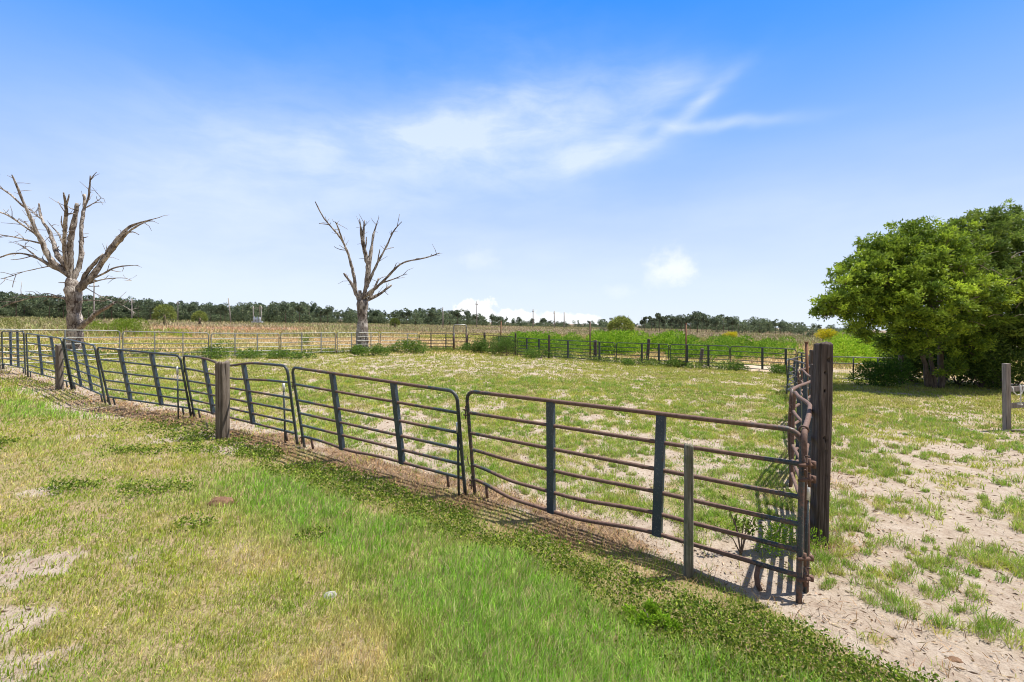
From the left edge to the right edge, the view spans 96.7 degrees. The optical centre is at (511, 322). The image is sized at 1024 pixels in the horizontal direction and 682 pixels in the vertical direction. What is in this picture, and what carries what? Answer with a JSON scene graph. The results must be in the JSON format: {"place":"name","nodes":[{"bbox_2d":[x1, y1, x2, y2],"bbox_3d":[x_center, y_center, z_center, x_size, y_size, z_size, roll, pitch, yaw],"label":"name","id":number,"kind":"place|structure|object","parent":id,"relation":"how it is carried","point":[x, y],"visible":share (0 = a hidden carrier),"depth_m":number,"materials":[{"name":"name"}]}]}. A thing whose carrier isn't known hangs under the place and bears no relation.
{"place":"outdoors","nodes":[
{"label":"outdoors","id":0,"kind":"place"},
{"bbox_2d":[1,352,809,624],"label":"corral grass","id":1,"kind":"structure","parent":0,"point":[683,374],"depth_m":15.49,"materials":[{"name":"plant"}]},
{"bbox_2d":[0,319,1023,681],"bbox_3d":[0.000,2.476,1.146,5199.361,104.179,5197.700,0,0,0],"label":"ground","id":2,"kind":"structure","parent":0,"point":[908,641],"depth_m":5.05,"materials":[{"name":"plant"}]},
{"bbox_2d":[1,331,25,374],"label":"corral panel","id":3,"kind":"object","parent":2,"relation":"on","point":[10,347],"visible":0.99,"depth_m":18.17,"materials":[{"name":"paint"}]},
{"bbox_2d":[7,293,32,316],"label":"pine tree","id":4,"kind":"object","parent":2,"relation":"on","point":[17,299],"visible":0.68,"depth_m":166.88,"materials":[{"name":"green plant"}]},
{"bbox_2d":[6,293,42,317],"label":"pine tree","id":5,"kind":"object","parent":2,"relation":"on","point":[23,302],"visible":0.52,"depth_m":173.30,"materials":[{"name":"green plant"}]},
{"bbox_2d":[31,297,57,315],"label":"pine tree","id":6,"kind":"object","parent":2,"relation":"on","point":[50,302],"visible":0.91,"depth_m":167.41,"materials":[{"name":"green plant"}]},
{"bbox_2d":[25,333,71,389],"bbox_3d":[-16.011,1.253,15.538,4.864,1.744,0.284,0,0,32],"label":"corral panel","id":7,"kind":"object","parent":2,"relation":"on","point":[39,344],"visible":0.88,"depth_m":15.61,"materials":[{"name":"paint"}]},
{"bbox_2d":[55,344,63,389],"bbox_3d":[-14.242,1.503,14.322,0.196,1.627,0.192,0,0,0],"label":"wooden post","id":8,"kind":"object","parent":2,"relation":"on","point":[59,370],"visible":0.82,"depth_m":14.26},
{"bbox_2d":[0,329,119,364],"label":"corral panel","id":9,"kind":"object","parent":2,"relation":"on","point":[60,344],"visible":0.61,"depth_m":21.08,"materials":[{"name":"metal"}]},
{"bbox_2d":[54,294,65,318],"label":"pine tree","id":10,"kind":"object","parent":2,"relation":"on","point":[60,304],"visible":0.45,"depth_m":168.12,"materials":[{"name":"green plant"}]},
{"bbox_2d":[0,172,166,350],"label":"dead tree","id":11,"kind":"object","parent":2,"relation":"on","point":[74,288],"visible":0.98,"depth_m":28.28,"materials":[{"name":"wood"}]},
{"bbox_2d":[63,338,105,403],"bbox_3d":[-12.434,1.332,13.177,3.873,1.707,0.281,0,0,37],"label":"corral panel","id":12,"kind":"object","parent":2,"relation":"on","point":[86,364],"visible":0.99,"depth_m":12.83,"materials":[{"name":"paint"}]},
{"bbox_2d":[82,301,102,318],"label":"pine tree","id":13,"kind":"object","parent":2,"relation":"on","point":[90,304],"visible":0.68,"depth_m":169.59,"materials":[{"name":"green plant"}]},
{"bbox_2d":[0,317,193,336],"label":"green field weeds","id":14,"kind":"object","parent":2,"relation":"on","point":[130,322],"visible":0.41,"depth_m":54.84,"materials":[{"name":"green plant"}]},
{"bbox_2d":[95,296,118,318],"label":"pine tree","id":15,"kind":"object","parent":2,"relation":"on","point":[104,303],"visible":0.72,"depth_m":166.75,"materials":[{"name":"green plant"}]},
{"bbox_2d":[99,296,125,317],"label":"pine tree","id":16,"kind":"object","parent":2,"relation":"on","point":[119,305],"visible":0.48,"depth_m":173.97,"materials":[{"name":"green plant"}]},
{"bbox_2d":[125,301,151,316],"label":"pine tree","id":17,"kind":"object","parent":2,"relation":"on","point":[139,307],"visible":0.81,"depth_m":174.38,"materials":[{"name":"green plant"}]},
{"bbox_2d":[96,347,191,415],"bbox_3d":[-9.211,1.441,11.304,3.397,1.628,0.337,0,0,22],"label":"corral panel","id":18,"kind":"object","parent":2,"relation":"on","point":[157,386],"visible":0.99,"depth_m":11.21,"materials":[{"name":"paint"}]},
{"bbox_2d":[148,299,166,311],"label":"pine tree","id":19,"kind":"object","parent":2,"relation":"on","point":[152,306],"visible":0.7,"depth_m":171.87,"materials":[{"name":"green plant"}]},
{"bbox_2d":[151,303,177,325],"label":"fan palm","id":20,"kind":"object","parent":2,"relation":"on","point":[155,314],"visible":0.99,"depth_m":104.57,"materials":[{"name":"green plant"}]},
{"bbox_2d":[121,331,208,357],"bbox_3d":[-18.551,1.246,24.478,3.790,1.624,0.067,0,0,-40],"label":"corral panel","id":21,"kind":"object","parent":2,"relation":"on","point":[154,343],"visible":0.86,"depth_m":24.37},
{"bbox_2d":[167,305,186,321],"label":"pine tree","id":22,"kind":"object","parent":2,"relation":"on","point":[181,316],"visible":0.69,"depth_m":179.47,"materials":[{"name":"green plant"}]},
{"bbox_2d":[176,367,178,418],"bbox_3d":[-7.716,1.684,10.506,0.068,1.330,0.046,0,0,0],"label":"metal stake","id":23,"kind":"object","parent":2,"relation":"on","point":[177,372],"visible":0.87,"depth_m":10.49,"materials":[{"name":"metal"}]},
{"bbox_2d":[191,310,207,324],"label":"fan palm","id":24,"kind":"object","parent":2,"relation":"on","point":[199,314],"visible":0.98,"depth_m":124.59,"materials":[{"name":"green plant"}]},
{"bbox_2d":[198,338,233,358],"bbox_3d":[-16.787,1.476,25.855,1.934,1.219,1.628,0,0,0],"label":"shrub","id":25,"kind":"object","parent":2,"relation":"on","point":[214,352],"visible":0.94,"depth_m":25.73,"materials":[{"name":"green plant"}]},
{"bbox_2d":[212,302,230,313],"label":"pine tree","id":26,"kind":"object","parent":2,"relation":"on","point":[223,307],"visible":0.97,"depth_m":177.47,"materials":[{"name":"green plant"}]},
{"bbox_2d":[207,496,236,506],"bbox_3d":[-3.716,2.281,5.825,0.343,0.120,0.248,0,0,22],"label":"soil mound","id":27,"kind":"object","parent":2,"relation":"on","point":[223,500],"visible":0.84,"depth_m":5.76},
{"bbox_2d":[215,360,229,439],"bbox_3d":[-5.678,1.618,8.930,0.244,1.732,0.247,0,0,0],"label":"wooden post","id":28,"kind":"object","parent":2,"relation":"on","point":[222,398],"visible":0.91,"depth_m":8.84,"materials":[{"name":"wood"}]},
{"bbox_2d":[229,302,247,321],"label":"pine tree","id":29,"kind":"object","parent":2,"relation":"on","point":[234,313],"visible":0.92,"depth_m":188.58,"materials":[{"name":"green plant"}]},
{"bbox_2d":[183,355,298,444],"bbox_3d":[-5.872,1.531,9.591,4.287,1.557,0.288,0,0,33],"label":"corral panel","id":30,"kind":"object","parent":2,"relation":"on","point":[248,391],"visible":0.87,"depth_m":9.24,"materials":[{"name":"paint"}]},
{"bbox_2d":[209,333,278,355],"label":"corral panel","id":31,"kind":"object","parent":2,"relation":"on","point":[235,343],"visible":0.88,"depth_m":26.67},
{"bbox_2d":[233,347,264,358],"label":"shrub","id":32,"kind":"object","parent":2,"relation":"on","point":[248,354],"visible":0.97,"depth_m":26.47,"materials":[{"name":"green plant"}]},
{"bbox_2d":[245,303,264,322],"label":"pine tree","id":33,"kind":"object","parent":2,"relation":"on","point":[250,317],"visible":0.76,"depth_m":170.07,"materials":[{"name":"green plant"}]},
{"bbox_2d":[262,301,283,322],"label":"pine tree","id":34,"kind":"object","parent":2,"relation":"on","point":[267,313],"visible":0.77,"depth_m":185.78,"materials":[{"name":"green plant"}]},
{"bbox_2d":[266,303,281,322],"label":"pine tree","id":35,"kind":"object","parent":2,"relation":"on","point":[274,317],"visible":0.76,"depth_m":184.96,"materials":[{"name":"green plant"}]},
{"bbox_2d":[274,301,289,322],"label":"pine tree","id":36,"kind":"object","parent":2,"relation":"on","point":[282,309],"visible":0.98,"depth_m":178.09,"materials":[{"name":"green plant"}]},
{"bbox_2d":[282,383,285,442],"bbox_3d":[-4.354,1.774,8.703,0.075,1.248,0.046,0,0,0],"label":"metal stake","id":37,"kind":"object","parent":2,"relation":"on","point":[283,387],"visible":0.74,"depth_m":8.69,"materials":[{"name":"metal"}]},
{"bbox_2d":[282,302,296,323],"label":"pine tree","id":38,"kind":"object","parent":2,"relation":"on","point":[292,317],"visible":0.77,"depth_m":184.96,"materials":[{"name":"green plant"}]},
{"bbox_2d":[266,348,316,359],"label":"shrub","id":39,"kind":"object","parent":2,"relation":"on","point":[288,354],"visible":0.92,"depth_m":26.59,"materials":[{"name":"green plant"}]},
{"bbox_2d":[286,301,305,322],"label":"pine tree","id":40,"kind":"object","parent":2,"relation":"on","point":[298,308],"visible":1,"depth_m":176.04,"materials":[{"name":"green plant"}]},
{"bbox_2d":[294,303,316,322],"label":"pine tree","id":41,"kind":"object","parent":2,"relation":"on","point":[304,318],"visible":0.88,"depth_m":190.85,"materials":[{"name":"green plant"}]},
{"bbox_2d":[280,332,335,352],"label":"corral panel","id":42,"kind":"object","parent":2,"relation":"on","point":[321,341],"visible":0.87,"depth_m":29.94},
{"bbox_2d":[343,310,357,323],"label":"pine tree","id":43,"kind":"object","parent":2,"relation":"on","point":[350,316],"visible":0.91,"depth_m":226.01,"materials":[{"name":"green plant"}]},
{"bbox_2d":[336,332,378,352],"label":"corral panel","id":44,"kind":"object","parent":2,"relation":"on","point":[351,344],"visible":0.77,"depth_m":31.97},
{"bbox_2d":[4,344,722,369],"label":"fence line weeds","id":45,"kind":"object","parent":2,"relation":"on","point":[654,363],"visible":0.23,"depth_m":27.35,"materials":[{"name":"green plant"}]},
{"bbox_2d":[351,343,389,356],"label":"shrub","id":46,"kind":"object","parent":2,"relation":"on","point":[360,350],"visible":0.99,"depth_m":29.59,"materials":[{"name":"green plant"}]},
{"bbox_2d":[315,201,440,351],"bbox_3d":[-9.248,-3.113,32.199,8.944,10.619,3.363,0,0,0],"label":"dead tree","id":47,"kind":"object","parent":2,"relation":"on","point":[364,298],"visible":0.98,"depth_m":32.69,"materials":[{"name":"wood"}]},
{"bbox_2d":[291,367,466,493],"bbox_3d":[-2.329,1.590,7.283,3.873,1.610,0.297,0,0,33],"label":"corral panel","id":48,"kind":"object","parent":2,"relation":"on","point":[396,419],"visible":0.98,"depth_m":7.00,"materials":[{"name":"paint"}]},
{"bbox_2d":[385,338,429,352],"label":"shrub","id":49,"kind":"object","parent":2,"relation":"on","point":[414,345],"visible":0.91,"depth_m":33.18,"materials":[{"name":"green plant"}]},
{"bbox_2d":[411,310,422,324],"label":"pine tree","id":50,"kind":"object","parent":2,"relation":"on","point":[416,319],"visible":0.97,"depth_m":231.17,"materials":[{"name":"green plant"}]},
{"bbox_2d":[419,333,452,348],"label":"corral panel","id":51,"kind":"object","parent":2,"relation":"on","point":[431,343],"visible":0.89,"depth_m":36.03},
{"bbox_2d":[429,309,449,325],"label":"pine tree","id":52,"kind":"object","parent":2,"relation":"on","point":[440,321],"visible":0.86,"depth_m":218.22,"materials":[{"name":"green plant"}]},
{"bbox_2d":[456,422,459,495],"bbox_3d":[-0.745,1.935,6.281,0.056,1.114,0.046,0,0,0],"label":"metal stake","id":53,"kind":"object","parent":2,"relation":"on","point":[458,476],"visible":0.81,"depth_m":6.27,"materials":[{"name":"metal"}]},
{"bbox_2d":[453,324,467,349],"bbox_3d":[-4.165,1.228,36.595,1.204,2.197,0.179,0,0,-18],"label":"arched gateway","id":54,"kind":"object","parent":2,"relation":"on","point":[454,341],"visible":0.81,"depth_m":36.52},
{"bbox_2d":[0,370,922,681],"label":"lawn grass","id":55,"kind":"structure","parent":2,"relation":"on","point":[496,604],"depth_m":3.99,"materials":[{"name":"plant"}]},
{"bbox_2d":[0,291,924,332],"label":"distant forest","id":56,"kind":"object","parent":2,"relation":"on","point":[215,317],"visible":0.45,"depth_m":242.79,"materials":[{"name":"green plant"}]},
{"bbox_2d":[461,339,488,352],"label":"shrub","id":57,"kind":"object","parent":2,"relation":"on","point":[473,347],"visible":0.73,"depth_m":34.73,"materials":[{"name":"green plant"}]},
{"bbox_2d":[0,412,958,681],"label":"leafy weeds","id":58,"kind":"object","parent":2,"relation":"on","point":[792,660],"visible":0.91,"depth_m":4.15,"materials":[{"name":"green plant"}]},
{"bbox_2d":[472,334,514,353],"bbox_3d":[-1.386,1.606,34.465,3.437,1.560,2.096,0,0,0],"label":"shrub","id":59,"kind":"object","parent":2,"relation":"on","point":[487,350],"visible":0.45,"depth_m":34.28,"materials":[{"name":"green plant"}]},
{"bbox_2d":[488,336,524,355],"bbox_3d":[-0.417,1.654,32.731,2.830,1.499,1.857,0,0,0],"label":"shrub","id":60,"kind":"object","parent":2,"relation":"on","point":[504,341],"visible":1,"depth_m":32.51,"materials":[{"name":"green plant"}]},
{"bbox_2d":[0,316,1018,347],"bbox_3d":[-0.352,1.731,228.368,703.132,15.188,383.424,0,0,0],"label":"dry brush","id":61,"kind":"object","parent":2,"relation":"on","point":[337,327],"visible":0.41,"depth_m":102.48,"materials":[{"name":"plant"}]},
{"bbox_2d":[0,328,1023,380],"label":"field grass","id":62,"kind":"structure","parent":2,"relation":"on","point":[295,339],"depth_m":40.02,"materials":[{"name":"plant"}]},
{"bbox_2d":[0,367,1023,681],"bbox_3d":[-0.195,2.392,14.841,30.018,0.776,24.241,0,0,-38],"label":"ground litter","id":63,"kind":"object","parent":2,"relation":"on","point":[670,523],"visible":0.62,"depth_m":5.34,"materials":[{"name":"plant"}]},
{"bbox_2d":[518,338,547,355],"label":"corral panel","id":64,"kind":"object","parent":2,"relation":"on","point":[527,342],"visible":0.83,"depth_m":31.74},
{"bbox_2d":[523,346,556,357],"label":"shrub","id":65,"kind":"object","parent":2,"relation":"on","point":[533,351],"visible":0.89,"depth_m":30.90,"materials":[{"name":"green plant"}]},
{"bbox_2d":[93,374,1023,650],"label":"grass tufts","id":66,"kind":"object","parent":2,"relation":"on","point":[1009,504],"visible":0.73,"depth_m":7.45,"materials":[{"name":"plant"}]},
{"bbox_2d":[550,339,614,360],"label":"corral panel","id":67,"kind":"object","parent":2,"relation":"on","point":[568,351],"visible":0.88,"depth_m":29.45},
{"bbox_2d":[606,315,634,336],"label":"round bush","id":68,"kind":"object","parent":2,"relation":"on","point":[620,321],"visible":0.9,"depth_m":77.06,"materials":[{"name":"green plant"}]},
{"bbox_2d":[463,390,804,603],"bbox_3d":[1.010,1.684,5.227,3.961,1.546,0.340,0,0,36],"label":"corral panel","id":69,"kind":"object","parent":2,"relation":"on","point":[659,441],"visible":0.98,"depth_m":4.84,"materials":[{"name":"paint"}]},
{"bbox_2d":[754,566,762,590],"bbox_3d":[2.288,2.344,4.200,0.122,0.237,0.075,0,0,-38],"label":"bent pipe leg","id":70,"kind":"object","parent":69,"relation":"hanging from","point":[757,578],"visible":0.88,"depth_m":4.17,"materials":[{"name":"paint"}]},
{"bbox_2d":[796,425,815,586],"bbox_3d":[2.646,1.633,4.086,0.145,1.358,0.372,0,0,35],"label":"gate latch","id":71,"kind":"object","parent":69,"relation":"attached to","point":[810,464],"visible":0.9,"depth_m":3.98,"materials":[{"name":"paint"}]},
{"bbox_2d":[615,342,668,363],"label":"corral panel","id":72,"kind":"object","parent":2,"relation":"on","point":[658,352],"visible":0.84,"depth_m":27.30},
{"bbox_2d":[621,597,682,634],"bbox_3d":[1.124,2.353,3.659,0.470,0.154,0.342,0,0,0],"label":"weed clump","id":73,"kind":"object","parent":2,"relation":"on","point":[644,614],"visible":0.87,"depth_m":3.61,"materials":[{"name":"green plant"}]},
{"bbox_2d":[660,356,693,367],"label":"shrub","id":74,"kind":"object","parent":2,"relation":"on","point":[679,360],"visible":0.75,"depth_m":26.17,"materials":[{"name":"green plant"}]},
{"bbox_2d":[683,443,693,578],"bbox_3d":[1.687,1.897,4.346,0.089,1.482,0.086,0,0,0],"label":"wooden post","id":75,"kind":"object","parent":2,"relation":"on","point":[688,567],"visible":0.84,"depth_m":4.31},
{"bbox_2d":[691,312,700,332],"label":"distant tree","id":76,"kind":"object","parent":2,"relation":"on","point":[696,318],"visible":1,"depth_m":154.31,"materials":[{"name":"green plant"}]},
{"bbox_2d":[669,344,729,367],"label":"corral panel","id":77,"kind":"object","parent":2,"relation":"on","point":[707,354],"visible":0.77,"depth_m":25.82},
{"bbox_2d":[508,328,920,365],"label":"green weed bank","id":78,"kind":"structure","parent":2,"relation":"on","point":[846,345],"depth_m":36.19,"materials":[{"name":"green plant"}]},
{"bbox_2d":[711,315,728,331],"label":"distant tree","id":79,"kind":"object","parent":2,"relation":"on","point":[720,326],"visible":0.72,"depth_m":180.10,"materials":[{"name":"green plant"}]},
{"bbox_2d":[718,359,750,371],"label":"shrub","id":80,"kind":"object","parent":2,"relation":"on","point":[737,366],"visible":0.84,"depth_m":24.77,"materials":[{"name":"green plant"}]},
{"bbox_2d":[706,491,764,555],"bbox_3d":[2.402,2.120,4.865,0.644,0.690,0.196,0,0,0],"label":"sapling","id":81,"kind":"object","parent":2,"relation":"on","point":[745,523],"visible":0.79,"depth_m":4.83,"materials":[{"name":"green plant"}]},
{"bbox_2d":[730,320,751,333],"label":"distant tree","id":82,"kind":"object","parent":2,"relation":"on","point":[738,327],"visible":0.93,"depth_m":153.12,"materials":[{"name":"green plant"}]},
{"bbox_2d":[755,318,766,332],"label":"distant tree","id":83,"kind":"object","parent":2,"relation":"on","point":[762,329],"visible":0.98,"depth_m":175.66,"materials":[{"name":"green plant"}]},
{"bbox_2d":[730,346,796,370],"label":"corral panel","id":84,"kind":"object","parent":2,"relation":"on","point":[762,361],"visible":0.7,"depth_m":24.41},
{"bbox_2d":[716,509,826,557],"bbox_3d":[2.834,2.322,5.030,0.992,0.324,0.801,0,0,0],"label":"weed clump","id":85,"kind":"object","parent":2,"relation":"on","point":[772,537],"visible":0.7,"depth_m":4.94,"materials":[{"name":"green plant"}]},
{"bbox_2d":[767,363,795,373],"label":"shrub","id":86,"kind":"object","parent":2,"relation":"on","point":[774,369],"visible":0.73,"depth_m":23.35,"materials":[{"name":"green plant"}]},
{"bbox_2d":[786,359,805,393],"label":"corral panel","id":87,"kind":"object","parent":2,"relation":"on","point":[795,375],"visible":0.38,"depth_m":15.64,"materials":[{"name":"paint"}]},
{"bbox_2d":[789,322,804,334],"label":"distant tree","id":88,"kind":"object","parent":2,"relation":"on","point":[799,330],"visible":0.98,"depth_m":149.01,"materials":[{"name":"green plant"}]},
{"bbox_2d":[786,356,808,392],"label":"corral panel","id":89,"kind":"object","parent":2,"relation":"on","point":[794,370],"visible":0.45,"depth_m":17.35,"materials":[{"name":"paint"}]},
{"bbox_2d":[787,380,809,476],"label":"corral panel","id":90,"kind":"object","parent":2,"relation":"on","point":[797,388],"visible":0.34,"depth_m":7.43,"materials":[{"name":"paint"}]},
{"bbox_2d":[789,391,811,592],"bbox_3d":[3.470,1.717,5.431,0.193,1.503,3.179,0,0,29],"label":"corral panel","id":91,"kind":"object","parent":2,"relation":"on","point":[806,420],"visible":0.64,"depth_m":4.87,"materials":[{"name":"paint"}]},
{"bbox_2d":[800,369,809,401],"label":"corral panel","id":92,"kind":"object","parent":2,"relation":"on","point":[806,374],"visible":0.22,"depth_m":10.41,"materials":[{"name":"paint"}]},
{"bbox_2d":[804,485,809,593],"bbox_3d":[2.683,2.016,4.143,0.057,1.084,0.040,0,0,0],"label":"metal stake","id":93,"kind":"object","parent":2,"relation":"on","point":[806,532],"visible":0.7,"depth_m":4.13,"materials":[{"name":"metal"}]},
{"bbox_2d":[805,342,808,395],"bbox_3d":[7.721,1.570,11.900,0.125,2.131,0.088,0,0,0],"label":"iron pole","id":94,"kind":"object","parent":2,"relation":"on","point":[806,358],"visible":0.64,"depth_m":11.87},
{"bbox_2d":[810,364,812,403],"bbox_3d":[5.020,1.689,7.550,0.103,2.006,0.103,0,0,0],"label":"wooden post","id":95,"kind":"object","parent":2,"relation":"on","point":[811,377],"visible":0.12,"depth_m":7.55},
{"bbox_2d":[810,341,832,547],"bbox_3d":[3.445,1.442,5.072,0.205,2.459,0.153,0,0,0],"label":"wooden post","id":96,"kind":"object","parent":2,"relation":"on","point":[822,406],"visible":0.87,"depth_m":5.00,"materials":[{"name":"wood"}]},
{"bbox_2d":[815,328,838,340],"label":"yellow bush","id":97,"kind":"object","parent":2,"relation":"on","point":[822,333],"visible":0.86,"depth_m":51.59,"materials":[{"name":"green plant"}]},
{"bbox_2d":[833,356,897,380],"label":"farm gate","id":98,"kind":"structure","parent":2,"relation":"on","point":[853,363],"depth_m":21.61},
{"bbox_2d":[847,357,917,386],"bbox_3d":[15.644,2.055,19.219,2.310,1.341,1.639,0,0,0],"label":"shrub","id":99,"kind":"object","parent":2,"relation":"on","point":[883,372],"visible":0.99,"depth_m":18.99,"materials":[{"name":"green plant"}]},
{"bbox_2d":[875,329,946,381],"bbox_3d":[18.585,1.468,21.224,2.554,2.629,2.700,0,0,-43],"label":"understory shrub","id":100,"kind":"object","parent":2,"relation":"on","point":[915,372],"visible":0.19,"depth_m":20.89,"materials":[{"name":"green plant"}]},
{"bbox_2d":[808,215,1023,387],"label":"leafy tree","id":101,"kind":"object","parent":2,"relation":"on","point":[902,281],"visible":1,"depth_m":18.11,"materials":[{"name":"green plant"}]},
{"bbox_2d":[918,330,997,386],"bbox_3d":[19.768,1.291,20.369,3.338,3.061,2.383,0,0,0],"label":"understory shrub","id":102,"kind":"object","parent":2,"relation":"on","point":[960,378],"visible":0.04,"depth_m":20.19,"materials":[{"name":"green plant"}]},
{"bbox_2d":[923,307,1023,387],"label":"understory shrub","id":103,"kind":"object","parent":2,"relation":"on","point":[982,383],"visible":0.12,"depth_m":18.85,"materials":[{"name":"green plant"}]},
{"bbox_2d":[938,198,1023,383],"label":"leafy tree","id":104,"kind":"object","parent":2,"relation":"on","point":[1006,229],"visible":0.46,"depth_m":19.53,"materials":[{"name":"green plant"}]},
{"bbox_2d":[956,329,1023,389],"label":"understory shrub","id":105,"kind":"object","parent":2,"relation":"on","point":[1018,368],"visible":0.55,"depth_m":18.47,"materials":[{"name":"green plant"}]},
{"bbox_2d":[994,302,1023,360],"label":"understory shrub","id":106,"kind":"object","parent":2,"relation":"on","point":[1014,310],"visible":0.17,"depth_m":18.53,"materials":[{"name":"green plant"}]},
{"bbox_2d":[1002,363,1023,430],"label":"board fence","id":107,"kind":"object","parent":2,"relation":"on","point":[1007,404],"visible":0.81,"depth_m":11.16,"materials":[{"name":"wood"}]},
{"bbox_2d":[0,0,1023,329],"label":"sky","id":108,"kind":"structure","parent":0,"point":[585,160],"materials":[{"name":"blue"}]},
{"bbox_2d":[799,371,1023,681],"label":"yard grass","id":109,"kind":"structure","parent":0,"point":[990,398],"depth_m":12.60,"materials":[{"name":"plant"}]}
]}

